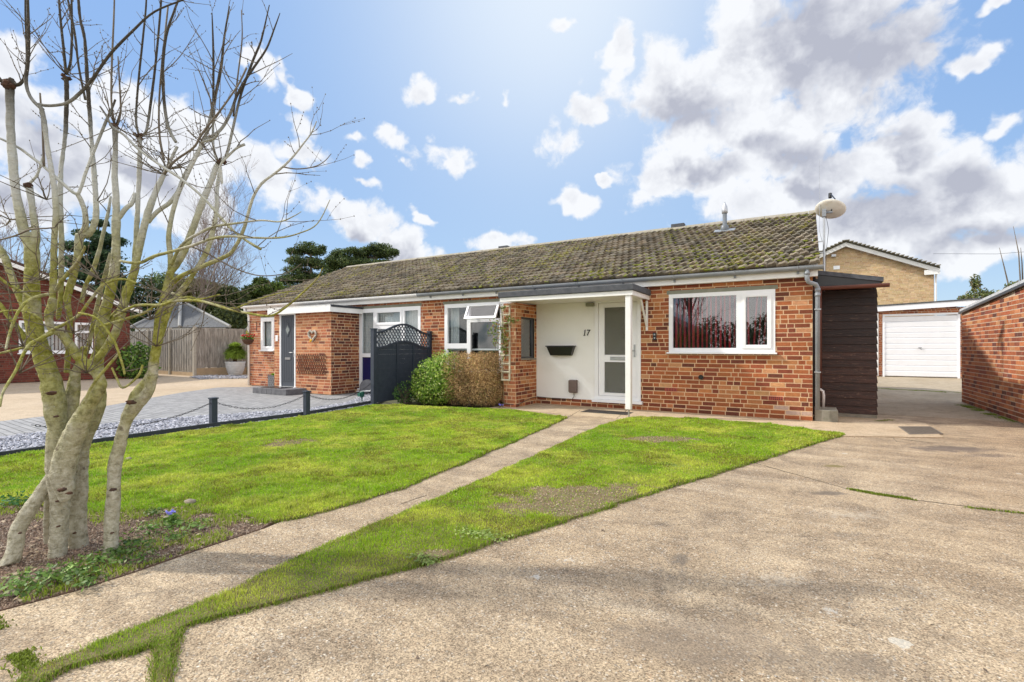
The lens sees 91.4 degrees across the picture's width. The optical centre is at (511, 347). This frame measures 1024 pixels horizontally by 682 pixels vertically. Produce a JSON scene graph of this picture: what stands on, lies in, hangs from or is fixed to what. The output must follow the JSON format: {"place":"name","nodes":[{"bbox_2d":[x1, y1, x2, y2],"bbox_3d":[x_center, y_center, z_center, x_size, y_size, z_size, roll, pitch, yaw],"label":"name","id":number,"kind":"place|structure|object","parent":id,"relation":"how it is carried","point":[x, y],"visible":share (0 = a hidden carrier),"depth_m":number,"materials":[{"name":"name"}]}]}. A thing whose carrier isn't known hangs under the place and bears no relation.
{"place":"outdoors","nodes":[
{"label":"outdoors","id":0,"kind":"place"},
{"bbox_2d":[0,258,141,382],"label":"brick house","id":1,"kind":"structure","parent":0,"point":[7,366],"depth_m":17.75,"materials":[{"name":"red brick"}]},
{"bbox_2d":[17,321,64,353],"bbox_3d":[-16.405,-0.350,17.543,0.230,1.140,1.468,0,0,31],"label":"window","id":2,"kind":"structure","parent":1,"relation":"in","point":[21,323],"depth_m":17.78,"materials":[{"name":"white plastic"}]},
{"bbox_2d":[75,322,92,353],"bbox_3d":[-15.858,-0.350,18.470,0.230,1.140,0.613,0,0,31],"label":"window","id":3,"kind":"structure","parent":1,"relation":"in","point":[86,330],"depth_m":18.49,"materials":[{"name":"white plastic"}]},
{"bbox_2d":[0,367,255,420],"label":"court","id":4,"kind":"object","parent":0,"point":[21,400],"visible":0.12,"depth_m":14.30,"materials":[{"name":"concrete"}]},
{"bbox_2d":[0,199,73,270],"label":"birch tree","id":5,"kind":"object","parent":4,"relation":"on","point":[7,231],"visible":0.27,"depth_m":36.84,"materials":[{"name":"plant"}]},
{"bbox_2d":[44,219,138,299],"bbox_3d":[-28.813,-3.800,33.988,5.701,9.977,4.838,0,0,-32],"label":"cedar tree","id":6,"kind":"object","parent":4,"relation":"on","point":[94,244],"visible":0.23,"depth_m":33.38,"materials":[{"name":"green plant"}]},
{"bbox_2d":[116,341,161,378],"bbox_3d":[-14.582,0.484,19.532,1.148,1.491,1.493,0,0,31],"label":"ivy bush","id":7,"kind":"object","parent":4,"relation":"on","point":[139,359],"visible":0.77,"depth_m":19.27,"materials":[{"name":"green plant"}]},
{"bbox_2d":[121,276,178,330],"bbox_3d":[-28.293,-2.100,37.794,6.161,6.573,5.023,0,0,31],"label":"evergreen tree","id":8,"kind":"object","parent":4,"relation":"on","point":[156,294],"visible":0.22,"depth_m":37.36,"materials":[{"name":"green plant"}]},
{"bbox_2d":[130,326,196,375],"bbox_3d":[-17.188,0.163,23.609,9.542,2.105,0.120,0,0,35],"label":"board fence","id":9,"kind":"object","parent":4,"relation":"on","point":[170,360],"visible":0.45,"depth_m":21.93,"materials":[{"name":"wood"}]},
{"bbox_2d":[143,272,185,298],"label":"evergreen tree","id":10,"kind":"object","parent":4,"relation":"on","point":[157,277],"visible":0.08,"depth_m":46.69,"materials":[{"name":"green plant"}]},
{"bbox_2d":[130,302,230,366],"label":"slate roofed house","id":11,"kind":"structure","parent":4,"relation":"on","point":[186,315],"depth_m":31.31,"materials":[{"name":"tile"}]},
{"bbox_2d":[160,277,210,303],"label":"evergreen tree","id":12,"kind":"object","parent":4,"relation":"on","point":[186,290],"visible":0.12,"depth_m":42.67,"materials":[{"name":"green plant"}]},
{"bbox_2d":[157,181,244,283],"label":"birch tree","id":13,"kind":"object","parent":4,"relation":"on","point":[203,217],"visible":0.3,"depth_m":44.26,"materials":[{"name":"plant"}]},
{"bbox_2d":[167,146,258,310],"bbox_3d":[-23.089,-7.426,39.718,6.746,17.237,6.278,0,0,31],"label":"birch tree","id":14,"kind":"object","parent":4,"relation":"on","point":[205,275],"visible":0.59,"depth_m":39.61,"materials":[{"name":"brown plant"}]},
{"bbox_2d":[190,282,253,328],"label":"evergreen tree","id":15,"kind":"object","parent":4,"relation":"on","point":[235,320],"visible":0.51,"depth_m":40.97,"materials":[{"name":"green plant"}]},
{"bbox_2d":[197,327,247,374],"bbox_3d":[-11.921,0.142,22.624,0.120,2.145,4.305,0,0,39],"label":"board fence","id":16,"kind":"object","parent":4,"relation":"on","point":[212,345],"visible":0.38,"depth_m":21.56,"materials":[{"name":"wood"}]},
{"bbox_2d":[191,220,266,288],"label":"birch tree","id":17,"kind":"object","parent":4,"relation":"on","point":[236,265],"visible":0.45,"depth_m":47.28,"materials":[{"name":"plant"}]},
{"bbox_2d":[223,341,246,374],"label":"potted plant","id":18,"kind":"object","parent":4,"relation":"on","point":[235,351],"visible":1,"depth_m":21.31,"materials":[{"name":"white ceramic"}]},
{"bbox_2d":[241,276,284,299],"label":"conifer","id":19,"kind":"object","parent":4,"relation":"on","point":[261,291],"visible":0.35,"depth_m":44.29,"materials":[{"name":"green plant"}]},
{"bbox_2d":[273,240,327,288],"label":"pine tree","id":20,"kind":"object","parent":4,"relation":"on","point":[310,249],"visible":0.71,"depth_m":54.41,"materials":[{"name":"green plant"}]},
{"bbox_2d":[321,246,368,272],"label":"pine tree","id":21,"kind":"object","parent":4,"relation":"on","point":[336,259],"visible":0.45,"depth_m":57.18,"materials":[{"name":"green plant"}]},
{"bbox_2d":[0,505,271,610],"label":"flower bed","id":22,"kind":"object","parent":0,"point":[102,581],"visible":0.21,"depth_m":2.93,"materials":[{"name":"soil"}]},
{"bbox_2d":[0,490,31,506],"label":"weed","id":23,"kind":"object","parent":22,"relation":"on","point":[13,502],"visible":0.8,"depth_m":3.69,"materials":[{"name":"green plant"}]},
{"bbox_2d":[0,568,58,597],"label":"weed","id":24,"kind":"object","parent":22,"relation":"on","point":[18,584],"visible":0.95,"depth_m":2.37,"materials":[{"name":"green plant"}]},
{"bbox_2d":[6,560,84,592],"bbox_3d":[-2.336,1.134,2.502,0.380,0.078,0.267,0,0,31],"label":"weed","id":25,"kind":"object","parent":22,"relation":"on","point":[41,573],"visible":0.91,"depth_m":2.48,"materials":[{"name":"green plant"}]},
{"bbox_2d":[38,562,101,584],"bbox_3d":[-2.276,1.163,2.544,0.240,0.035,0.222,0,0,31],"label":"broad leaf plant","id":26,"kind":"object","parent":22,"relation":"on","point":[54,578],"visible":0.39,"depth_m":2.57,"materials":[{"name":"green plant"}]},
{"bbox_2d":[43,555,105,584],"bbox_3d":[-2.251,1.131,2.560,0.324,0.077,0.233,0,0,31],"label":"weed","id":27,"kind":"object","parent":22,"relation":"on","point":[73,569],"visible":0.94,"depth_m":2.55,"materials":[{"name":"green plant"}]},
{"bbox_2d":[72,548,125,570],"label":"weed","id":28,"kind":"object","parent":22,"relation":"on","point":[103,557],"visible":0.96,"depth_m":2.68,"materials":[{"name":"green plant"}]},
{"bbox_2d":[100,543,132,556],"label":"weed","id":29,"kind":"object","parent":22,"relation":"on","point":[113,551],"visible":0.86,"depth_m":2.81,"materials":[{"name":"green plant"}]},
{"bbox_2d":[101,530,161,554],"bbox_3d":[-2.207,1.132,2.908,0.383,0.083,0.262,0,0,31],"label":"weed","id":30,"kind":"object","parent":22,"relation":"on","point":[128,541],"visible":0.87,"depth_m":2.90,"materials":[{"name":"green plant"}]},
{"bbox_2d":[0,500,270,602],"bbox_3d":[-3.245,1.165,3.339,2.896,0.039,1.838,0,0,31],"label":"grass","id":31,"kind":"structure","parent":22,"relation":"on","point":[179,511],"depth_m":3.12,"materials":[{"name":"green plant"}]},
{"bbox_2d":[123,547,158,564],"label":"weed","id":32,"kind":"object","parent":22,"relation":"on","point":[138,556],"visible":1,"depth_m":2.73,"materials":[{"name":"green plant"}]},
{"bbox_2d":[143,507,165,515],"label":"weed","id":33,"kind":"object","parent":22,"relation":"on","point":[152,512],"visible":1,"depth_m":3.49,"materials":[{"name":"green plant"}]},
{"bbox_2d":[131,518,182,534],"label":"weed","id":34,"kind":"object","parent":22,"relation":"on","point":[166,524],"visible":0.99,"depth_m":3.16,"materials":[{"name":"green plant"}]},
{"bbox_2d":[162,509,183,525],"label":"blue flower","id":35,"kind":"object","parent":22,"relation":"on","point":[173,516],"visible":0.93,"depth_m":3.30,"materials":[{"name":"purple plant"}]},
{"bbox_2d":[159,530,189,540],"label":"weed","id":36,"kind":"object","parent":22,"relation":"on","point":[172,536],"visible":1,"depth_m":3.03,"materials":[{"name":"green plant"}]},
{"bbox_2d":[0,0,364,567],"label":"bare tree","id":37,"kind":"object","parent":22,"relation":"on","point":[61,490],"visible":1,"depth_m":2.86,"materials":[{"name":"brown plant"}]},
{"bbox_2d":[184,499,195,504],"bbox_3d":[-2.427,1.165,3.761,0.093,0.055,0.078,0,0,12],"label":"stone","id":38,"kind":"object","parent":22,"relation":"on","point":[187,501],"visible":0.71,"depth_m":3.74,"materials":[{"name":"grey stone"}]},
{"bbox_2d":[172,517,209,530],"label":"weed","id":39,"kind":"object","parent":22,"relation":"on","point":[192,524],"visible":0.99,"depth_m":3.21,"materials":[{"name":"green plant"}]},
{"bbox_2d":[0,385,370,436],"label":"paving","id":40,"kind":"structure","parent":0,"point":[170,405],"depth_m":10.49,"materials":[{"name":"grey stone"}]},
{"bbox_2d":[253,386,305,394],"bbox_3d":[-6.072,1.113,13.036,1.390,0.155,0.600,0,0,31],"label":"door step","id":41,"kind":"object","parent":40,"relation":"on","point":[277,390],"depth_m":12.78,"materials":[{"name":"grey stone"}]},
{"bbox_2d":[268,373,273,385],"bbox_3d":[-6.661,0.932,14.088,0.306,0.496,0.306,0,0,31],"label":"patterned pot","id":42,"kind":"object","parent":41,"relation":"on","point":[271,380],"visible":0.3,"depth_m":13.98,"materials":[{"name":"grey ceramic"}]},
{"bbox_2d":[359,379,370,393],"bbox_3d":[-3.732,0.998,12.809,0.380,0.374,0.070,0,-20,11],"label":"round stone","id":43,"kind":"object","parent":40,"relation":"on","point":[364,384],"visible":0.61,"depth_m":12.79,"materials":[{"name":"grey stone"}]},
{"bbox_2d":[0,402,381,450],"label":"gravel strip","id":44,"kind":"object","parent":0,"point":[154,427],"visible":0.12,"depth_m":7.43,"materials":[{"name":"grey gravel"}]},
{"bbox_2d":[0,394,370,451],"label":"slate chips","id":45,"kind":"object","parent":44,"relation":"on","point":[31,441],"visible":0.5,"depth_m":7.66,"materials":[{"name":"gravel"}]},
{"bbox_2d":[208,397,218,422],"bbox_3d":[-4.480,0.979,7.490,0.106,0.462,0.106,0,0,31],"label":"chain post","id":46,"kind":"object","parent":45,"relation":"on","point":[213,411],"visible":0.81,"depth_m":7.46,"materials":[{"name":"grey metal"}]},
{"bbox_2d":[34,403,210,429],"bbox_3d":[-4.886,0.916,6.495,0.029,0.218,2.157,0,0,22],"label":"chain","id":47,"kind":"object","parent":46,"relation":"hanging from","point":[142,423],"visible":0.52,"depth_m":6.69,"materials":[{"name":"black metal"}]},
{"bbox_2d":[218,395,304,409],"bbox_3d":[-4.022,0.900,8.077,0.029,0.188,1.497,0,0,38],"label":"chain","id":48,"kind":"object","parent":46,"relation":"hanging from","point":[256,408],"visible":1,"depth_m":7.95,"materials":[{"name":"black metal"}]},
{"bbox_2d":[302,390,310,414],"bbox_3d":[-3.563,0.979,8.665,0.106,0.462,0.106,0,0,31],"label":"chain post","id":49,"kind":"object","parent":45,"relation":"on","point":[306,404],"visible":0.78,"depth_m":8.63,"materials":[{"name":"grey metal"}]},
{"bbox_2d":[190,374,247,378],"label":"slate chips","id":50,"kind":"object","parent":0,"point":[217,376],"visible":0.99,"depth_m":19.98,"materials":[{"name":"gravel"}]},
{"bbox_2d":[0,403,567,524],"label":"lawn","id":51,"kind":"structure","parent":0,"point":[346,504],"depth_m":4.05,"materials":[{"name":"plant"}]},
{"bbox_2d":[0,401,370,455],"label":"timber edging","id":52,"kind":"object","parent":51,"relation":"on","point":[144,434],"visible":0.42,"depth_m":7.27,"materials":[{"name":"wood"}]},
{"bbox_2d":[264,438,315,446],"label":"soil clods","id":53,"kind":"object","parent":51,"relation":"on","point":[276,445],"visible":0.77,"depth_m":6.18,"materials":[{"name":"soil"}]},
{"bbox_2d":[0,415,617,681],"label":"path","id":54,"kind":"structure","parent":0,"point":[54,627],"depth_m":2.65,"materials":[{"name":"concrete"}]},
{"bbox_2d":[0,614,46,677],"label":"moss","id":55,"kind":"object","parent":54,"relation":"on","point":[23,658],"visible":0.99,"depth_m":1.90,"materials":[{"name":"green plant"}]},
{"bbox_2d":[63,570,110,591],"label":"weed","id":56,"kind":"object","parent":54,"relation":"on","point":[88,580],"visible":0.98,"depth_m":2.43,"materials":[{"name":"green plant"}]},
{"bbox_2d":[581,409,632,414],"bbox_3d":[1.734,1.183,9.155,0.880,0.013,0.430,0,0,31],"label":"door mat","id":57,"kind":"object","parent":54,"relation":"on","point":[607,412],"depth_m":9.10,"materials":[{"name":"black plastic"}]},
{"bbox_2d":[9,415,845,681],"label":"lawn edge strip","id":58,"kind":"object","parent":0,"point":[345,567],"visible":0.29,"depth_m":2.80,"materials":[{"name":"plant"}]},
{"bbox_2d":[406,552,444,565],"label":"lawn weeds","id":59,"kind":"object","parent":58,"relation":"on","point":[426,558],"visible":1,"depth_m":2.76,"materials":[{"name":"green plant"}]},
{"bbox_2d":[454,524,512,541],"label":"lawn weeds","id":60,"kind":"object","parent":58,"relation":"on","point":[489,534],"visible":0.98,"depth_m":3.12,"materials":[{"name":"green plant"}]},
{"bbox_2d":[415,436,702,558],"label":"soil clods","id":61,"kind":"object","parent":58,"relation":"on","point":[578,489],"visible":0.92,"depth_m":3.92,"materials":[{"name":"soil"}]},
{"bbox_2d":[380,398,502,407],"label":"ground","id":62,"kind":"structure","parent":0,"point":[413,402],"depth_m":10.81,"materials":[{"name":"brown soil"}]},
{"bbox_2d":[351,242,399,263],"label":"pine tree","id":63,"kind":"object","parent":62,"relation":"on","point":[381,252],"visible":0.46,"depth_m":59.20,"materials":[{"name":"green plant"}]},
{"bbox_2d":[240,245,536,394],"bbox_3d":[-3.436,-1.005,17.108,7.270,4.370,9.394,0,0,31],"label":"bungalow","id":64,"kind":"object","parent":62,"relation":"on","point":[342,311],"visible":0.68,"depth_m":13.26,"materials":[{"name":"brick"}]},
{"bbox_2d":[240,321,256,344],"bbox_3d":[-8.127,-0.451,15.365,0.409,0.728,0.433,0,0,0],"label":"hanging basket","id":65,"kind":"object","parent":64,"relation":"attached to","point":[248,338],"visible":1,"depth_m":15.29,"materials":[{"name":"red plant"}]},
{"bbox_2d":[258,317,273,350],"bbox_3d":[-7.470,-0.405,15.330,0.730,1.030,0.210,0,0,31],"label":"window","id":66,"kind":"structure","parent":64,"relation":"in","point":[269,346],"depth_m":15.39,"materials":[{"name":"white plastic"}]},
{"bbox_2d":[282,315,293,386],"bbox_3d":[-6.005,0.085,13.365,0.566,1.900,0.115,0,0,31],"label":"door","id":67,"kind":"structure","parent":64,"relation":"in","point":[288,320],"depth_m":13.36,"materials":[{"name":"grey plastic"}]},
{"bbox_2d":[296,354,325,374],"bbox_3d":[-5.171,0.420,12.850,1.137,0.524,0.025,0,0,31],"label":"diamond trellis","id":68,"kind":"object","parent":64,"relation":"attached to","point":[311,364],"visible":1,"depth_m":12.84,"materials":[{"name":"brown wood"}]},
{"bbox_2d":[307,330,316,341],"bbox_3d":[-5.135,-0.296,12.809,0.345,0.322,0.081,0,0,31],"label":"heart wreath","id":69,"kind":"object","parent":64,"relation":"attached to","point":[309,336],"visible":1,"depth_m":12.79,"materials":[{"name":"wicker"}]},
{"bbox_2d":[357,306,420,389],"bbox_3d":[-3.125,0.045,12.766,2.180,2.130,0.210,0,0,31],"label":"window","id":70,"kind":"structure","parent":64,"relation":"in","point":[380,318],"depth_m":12.98,"materials":[{"name":"white plastic"}]},
{"bbox_2d":[370,324,431,403],"bbox_3d":[-2.441,0.330,11.209,0.110,1.740,1.885,0,0,31],"label":"fence panel","id":71,"kind":"object","parent":62,"relation":"on","point":[390,369],"visible":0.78,"depth_m":10.96,"materials":[{"name":"grey wood"}]},
{"bbox_2d":[392,372,430,403],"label":"dark shrub","id":72,"kind":"object","parent":62,"relation":"on","point":[405,398],"visible":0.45,"depth_m":10.57,"materials":[{"name":"green plant"}]},
{"bbox_2d":[406,349,466,404],"bbox_3d":[-1.550,0.614,10.695,1.350,1.185,1.342,0,0,31],"label":"green hedge","id":73,"kind":"object","parent":62,"relation":"on","point":[434,387],"visible":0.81,"depth_m":10.33,"materials":[{"name":"green plant"}]},
{"bbox_2d":[440,350,503,406],"bbox_3d":[-0.726,0.608,10.325,1.489,1.180,1.120,0,0,31],"label":"brown hedge","id":74,"kind":"object","parent":62,"relation":"on","point":[486,380],"visible":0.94,"depth_m":10.05,"materials":[{"name":"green plant"}]},
{"bbox_2d":[416,202,823,420],"bbox_3d":[3.198,-1.072,13.171,8.338,4.543,9.436,0,0,31],"label":"bungalow","id":75,"kind":"object","parent":62,"relation":"on","point":[713,318],"visible":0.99,"depth_m":9.67,"materials":[{"name":"brick"}]},
{"bbox_2d":[444,301,508,370],"bbox_3d":[-0.708,-0.215,11.332,2.080,1.610,0.502,0,0,31],"label":"window","id":76,"kind":"structure","parent":75,"relation":"in","point":[454,346],"depth_m":11.56,"materials":[{"name":"white plastic"}]},
{"bbox_2d":[487,304,518,404],"bbox_3d":[-0.180,0.136,9.834,0.744,1.994,0.227,0,0,31],"label":"climbing plant","id":77,"kind":"object","parent":75,"relation":"attached to","point":[502,335],"visible":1,"depth_m":9.85,"materials":[{"name":"green plant"}]},
{"bbox_2d":[501,305,510,380],"bbox_3d":[-0.124,-0.085,9.882,0.210,1.490,0.035,0,0,31],"label":"trellis","id":78,"kind":"object","parent":75,"relation":"attached to","point":[509,346],"visible":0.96,"depth_m":9.85,"materials":[{"name":"brown wood"}]},
{"bbox_2d":[521,317,535,359],"bbox_3d":[0.221,-0.185,10.320,0.310,0.870,0.600,0,0,31],"label":"window","id":79,"kind":"structure","parent":75,"relation":"in","point":[527,338],"depth_m":10.56,"materials":[{"name":"grey glass"}]},
{"bbox_2d":[503,380,577,404],"bbox_3d":[0.548,0.893,10.226,1.510,0.485,0.644,0,0,-7],"label":"cable box","id":80,"kind":"object","parent":75,"relation":"attached to","point":[572,386],"visible":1,"depth_m":10.04,"materials":[{"name":"brown plastic"}]},
{"bbox_2d":[545,346,575,355],"bbox_3d":[0.994,0.059,10.203,0.630,0.202,0.145,0,0,31],"label":"wall planter","id":81,"kind":"object","parent":75,"relation":"attached to","point":[562,350],"visible":1,"depth_m":10.15,"materials":[{"name":"black plastic"}]},
{"bbox_2d":[599,302,636,396],"bbox_3d":[2.036,0.030,9.662,0.765,1.810,0.119,0,0,31],"label":"door","id":82,"kind":"structure","parent":75,"relation":"in","point":[611,315],"depth_m":9.71,"materials":[{"name":"white plastic"}]},
{"bbox_2d":[666,289,776,353],"bbox_3d":[3.663,-0.432,8.794,1.790,1.085,0.274,0,0,31],"label":"window","id":83,"kind":"structure","parent":75,"relation":"in","point":[740,297],"depth_m":8.76,"materials":[{"name":"white plastic"}]},
{"bbox_2d":[812,159,845,290],"bbox_3d":[5.750,-2.145,9.062,0.528,2.550,0.374,0,0,31],"label":"satellite dish","id":84,"kind":"object","parent":75,"relation":"attached to","point":[829,208],"visible":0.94,"depth_m":8.99,"materials":[{"name":"metal"}]},
{"bbox_2d":[0,0,1023,308],"label":"sky","id":85,"kind":"structure","parent":0,"point":[487,124],"materials":[{"name":"blue"}]},
{"bbox_2d":[47,411,1023,681],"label":"driveway","id":86,"kind":"structure","parent":0,"point":[761,565],"depth_m":2.39,"materials":[{"name":"concrete"}]},
{"bbox_2d":[238,437,1023,681],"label":"leaf litter","id":87,"kind":"object","parent":86,"relation":"on","point":[485,663],"visible":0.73,"depth_m":2.15,"materials":[{"name":"plant"}]},
{"bbox_2d":[402,409,1022,513],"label":"concrete joints","id":88,"kind":"object","parent":86,"relation":"on","point":[807,477],"visible":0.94,"depth_m":4.30,"materials":[{"name":"concrete"}]},
{"bbox_2d":[846,487,911,499],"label":"moss","id":89,"kind":"object","parent":86,"relation":"on","point":[881,494],"visible":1,"depth_m":4.03,"materials":[{"name":"green plant"}]},
{"bbox_2d":[898,426,942,434],"bbox_3d":[5.840,1.188,7.147,0.435,0.027,1.038,0,0,31],"label":"drain cover","id":90,"kind":"object","parent":86,"relation":"on","point":[919,430],"visible":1,"depth_m":7.10,"materials":[{"name":"metal"}]},
{"bbox_2d":[909,497,1023,513],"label":"moss","id":91,"kind":"object","parent":86,"relation":"on","point":[992,509],"visible":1,"depth_m":3.65,"materials":[{"name":"green plant"}]},
{"bbox_2d":[958,279,1023,423],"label":"brick garage","id":92,"kind":"structure","parent":86,"relation":"on","point":[993,353],"depth_m":8.85,"materials":[{"name":"red brick"}]},
{"bbox_2d":[490,403,942,437],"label":"apron slab","id":93,"kind":"structure","parent":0,"point":[858,427],"depth_m":8.10,"materials":[{"name":"concrete"}]},
{"bbox_2d":[814,406,837,421],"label":"gully block","id":94,"kind":"structure","parent":93,"relation":"on","point":[827,414],"depth_m":7.99,"materials":[{"name":"concrete"}]},
{"bbox_2d":[820,388,824,406],"bbox_3d":[5.187,0.847,8.401,0.142,0.327,0.046,0,0,45],"label":"waste pipe","id":95,"kind":"object","parent":94,"relation":"on","point":[823,397],"visible":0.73,"depth_m":8.35,"materials":[{"name":"white plastic"}]},
{"bbox_2d":[812,270,889,418],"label":"timber shed","id":96,"kind":"structure","parent":93,"relation":"on","point":[848,343],"depth_m":8.48,"materials":[{"name":"black wood"}]},
{"bbox_2d":[818,239,940,316],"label":"gable house","id":97,"kind":"structure","parent":0,"point":[910,280],"depth_m":26.46,"materials":[{"name":"brick"}]},
{"bbox_2d":[877,376,1011,421],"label":"yard","id":98,"kind":"structure","parent":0,"point":[919,403],"depth_m":11.45,"materials":[{"name":"concrete"}]},
{"bbox_2d":[878,388,960,392],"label":"moss","id":99,"kind":"object","parent":98,"relation":"on","point":[916,390],"visible":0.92,"depth_m":13.80,"materials":[{"name":"green plant"}]},
{"bbox_2d":[877,298,982,377],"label":"garage","id":100,"kind":"structure","parent":98,"relation":"on","point":[910,344],"depth_m":19.86,"materials":[{"name":"paint"}]},
{"bbox_2d":[885,315,957,377],"bbox_3d":[16.252,-0.055,19.883,2.278,2.430,0.092,0,0,31],"label":"door","id":101,"kind":"structure","parent":100,"relation":"in","point":[915,346],"depth_m":19.87,"materials":[{"name":"white metal"}]},
{"bbox_2d":[957,274,997,306],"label":"leafy shrub","id":102,"kind":"object","parent":98,"relation":"on","point":[975,283],"visible":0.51,"depth_m":21.88,"materials":[{"name":"green plant"}]},
{"bbox_2d":[955,404,1017,421],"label":"moss","id":103,"kind":"object","parent":98,"relation":"on","point":[986,414],"visible":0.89,"depth_m":8.95,"materials":[{"name":"green plant"}]},
{"bbox_2d":[992,280,1018,293],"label":"leafy shrub","id":104,"kind":"object","parent":98,"relation":"on","point":[1009,284],"visible":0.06,"depth_m":20.14,"materials":[{"name":"green plant"}]},
{"bbox_2d":[1013,226,1020,280],"bbox_3d":[21.249,-1.962,21.011,0.340,6.284,0.069,0,0,5],"label":"sapling","id":105,"kind":"object","parent":98,"relation":"on","point":[1018,258],"visible":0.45,"depth_m":20.99,"materials":[{"name":"plant"}]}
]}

